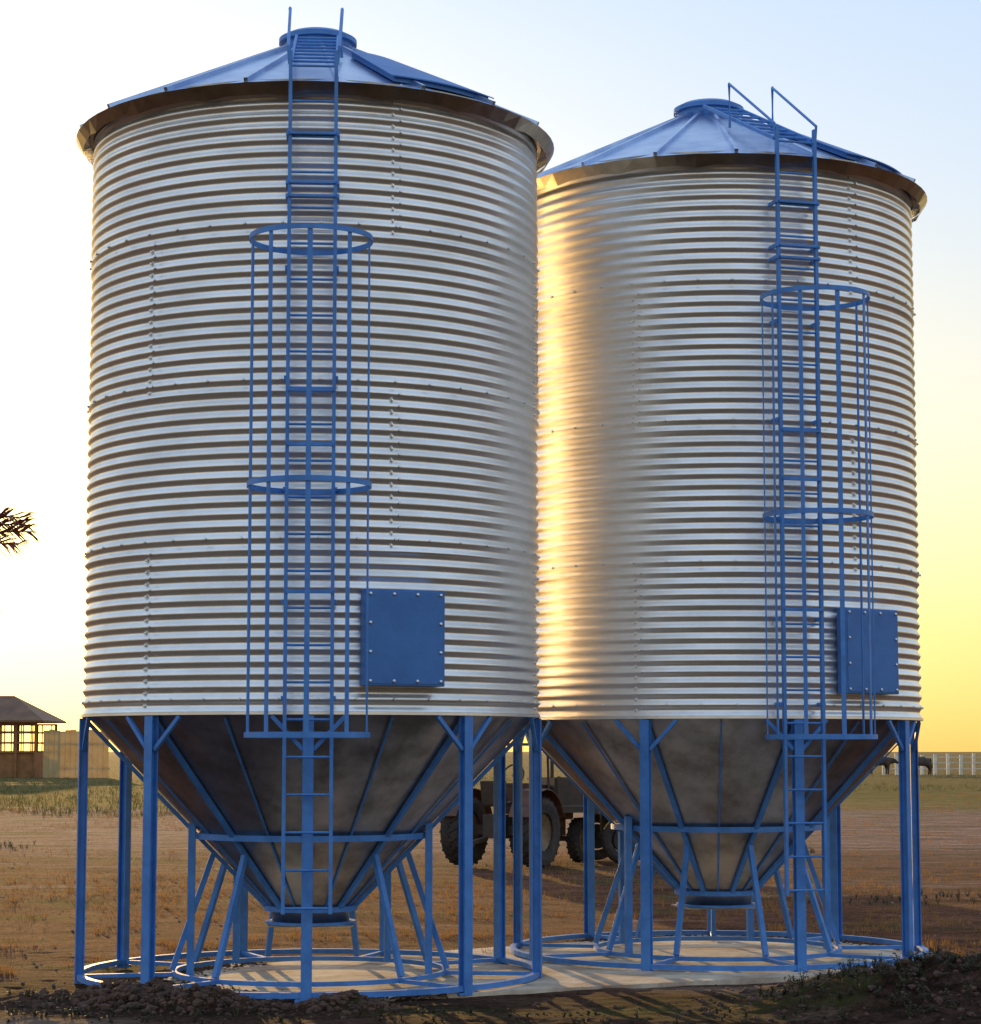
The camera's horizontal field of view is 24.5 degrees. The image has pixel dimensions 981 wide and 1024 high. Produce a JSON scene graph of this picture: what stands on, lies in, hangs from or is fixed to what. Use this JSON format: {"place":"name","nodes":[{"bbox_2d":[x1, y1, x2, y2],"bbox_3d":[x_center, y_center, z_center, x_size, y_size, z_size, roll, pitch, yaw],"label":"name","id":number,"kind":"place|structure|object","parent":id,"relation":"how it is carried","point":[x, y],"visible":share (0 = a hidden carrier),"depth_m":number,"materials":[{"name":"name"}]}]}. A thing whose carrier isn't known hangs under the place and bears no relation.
{"place":"outdoors","nodes":[
{"label":"outdoors","id":0,"kind":"place"},
{"bbox_2d":[0,752,980,1023],"bbox_3d":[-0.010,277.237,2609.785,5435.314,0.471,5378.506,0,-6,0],"label":"ground","id":1,"kind":"structure","parent":0,"point":[54,952],"depth_m":24.38,"materials":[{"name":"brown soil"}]},
{"bbox_2d":[0,503,40,613],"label":"tree","id":2,"kind":"object","parent":1,"relation":"on","point":[16,531],"visible":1,"depth_m":45.27,"materials":[{"name":"green plant"}]},
{"bbox_2d":[0,696,66,777],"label":"barn shed","id":3,"kind":"structure","parent":1,"relation":"on","point":[16,712],"depth_m":149.28,"materials":[{"name":"wood"}]},
{"bbox_2d":[43,730,109,777],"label":"fence","id":4,"kind":"object","parent":1,"relation":"on","point":[60,753],"visible":0.73,"depth_m":149.11,"materials":[{"name":"beige wood"}]},
{"bbox_2d":[0,935,980,1023],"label":"soil clods","id":5,"kind":"object","parent":1,"relation":"on","point":[122,990],"visible":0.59,"depth_m":15.51,"materials":[{"name":"brown soil"}]},
{"bbox_2d":[0,841,980,1023],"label":"weeds","id":6,"kind":"object","parent":1,"relation":"on","point":[969,967],"visible":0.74,"depth_m":15.30,"materials":[{"name":"green plant"}]},
{"bbox_2d":[0,836,980,989],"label":"loose stones","id":7,"kind":"object","parent":1,"relation":"on","point":[36,945],"visible":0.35,"depth_m":23.24,"materials":[{"name":"stone"}]},
{"bbox_2d":[439,743,583,867],"bbox_3d":[0.432,4.497,34.850,1.600,1.863,3.006,-3,-7,28],"label":"tractor","id":8,"kind":"object","parent":1,"relation":"on","point":[554,816],"visible":0.49,"depth_m":34.20,"materials":[{"name":"rubber"}]},
{"bbox_2d":[163,936,932,1000],"bbox_3d":[0.745,3.715,18.371,6.844,0.070,3.684,4,-8,-37],"label":"concrete pad","id":9,"kind":"object","parent":1,"relation":"on","point":[558,977],"visible":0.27,"depth_m":17.78,"materials":[{"name":"grey concrete"}]},
{"bbox_2d":[74,6,553,1002],"bbox_3d":[-1.333,-0.145,17.908,4.014,7.550,3.826,-6,-8,45],"label":"grain silo","id":10,"kind":"object","parent":9,"relation":"on","point":[310,646],"visible":1,"depth_m":16.55,"materials":[{"name":"metal"}]},
{"bbox_2d":[360,588,444,686],"bbox_3d":[-0.628,0.903,16.212,0.616,0.690,0.100,3,-7,-25],"label":"access door","id":11,"kind":"structure","parent":10,"relation":"in","point":[363,591],"depth_m":16.11,"materials":[{"name":"blue paint"}]},
{"bbox_2d":[510,82,928,971],"bbox_3d":[2.039,0.066,19.903,4.014,7.550,3.826,-4,-7,32],"label":"grain silo","id":12,"kind":"object","parent":9,"relation":"on","point":[728,574],"visible":0.9,"depth_m":18.49,"materials":[{"name":"metal"}]},
{"bbox_2d":[837,607,898,694],"bbox_3d":[3.069,1.134,18.396,0.616,0.690,0.100,5,-8,-37],"label":"access door","id":13,"kind":"structure","parent":12,"relation":"in","point":[838,609],"depth_m":18.23,"materials":[{"name":"blue paint"}]},
{"bbox_2d":[542,776,639,862],"bbox_3d":[1.466,4.856,35.779,3.126,1.361,1.730,2,-6,-14],"label":"farm trailer","id":14,"kind":"object","parent":1,"relation":"on","point":[567,792],"visible":0.3,"depth_m":35.03,"materials":[{"name":"metal"}]},
{"bbox_2d":[870,757,898,773],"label":"cow","id":15,"kind":"object","parent":1,"relation":"on","point":[886,762],"visible":0.53,"depth_m":162.90},
{"bbox_2d":[918,756,932,774],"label":"cow","id":16,"kind":"object","parent":1,"relation":"on","point":[924,761],"visible":0.49,"depth_m":159.83},
{"bbox_2d":[882,753,980,774],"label":"post and rail fence","id":17,"kind":"object","parent":1,"relation":"on","point":[948,762],"visible":0.67,"depth_m":166.93,"materials":[{"name":"white wood"}]},
{"bbox_2d":[0,773,980,984],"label":"green grass","id":18,"kind":"structure","parent":0,"point":[141,813],"depth_m":75.90,"materials":[{"name":"green plant"}]},
{"bbox_2d":[0,0,980,751],"label":"sky","id":19,"kind":"structure","parent":0,"point":[896,84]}
]}

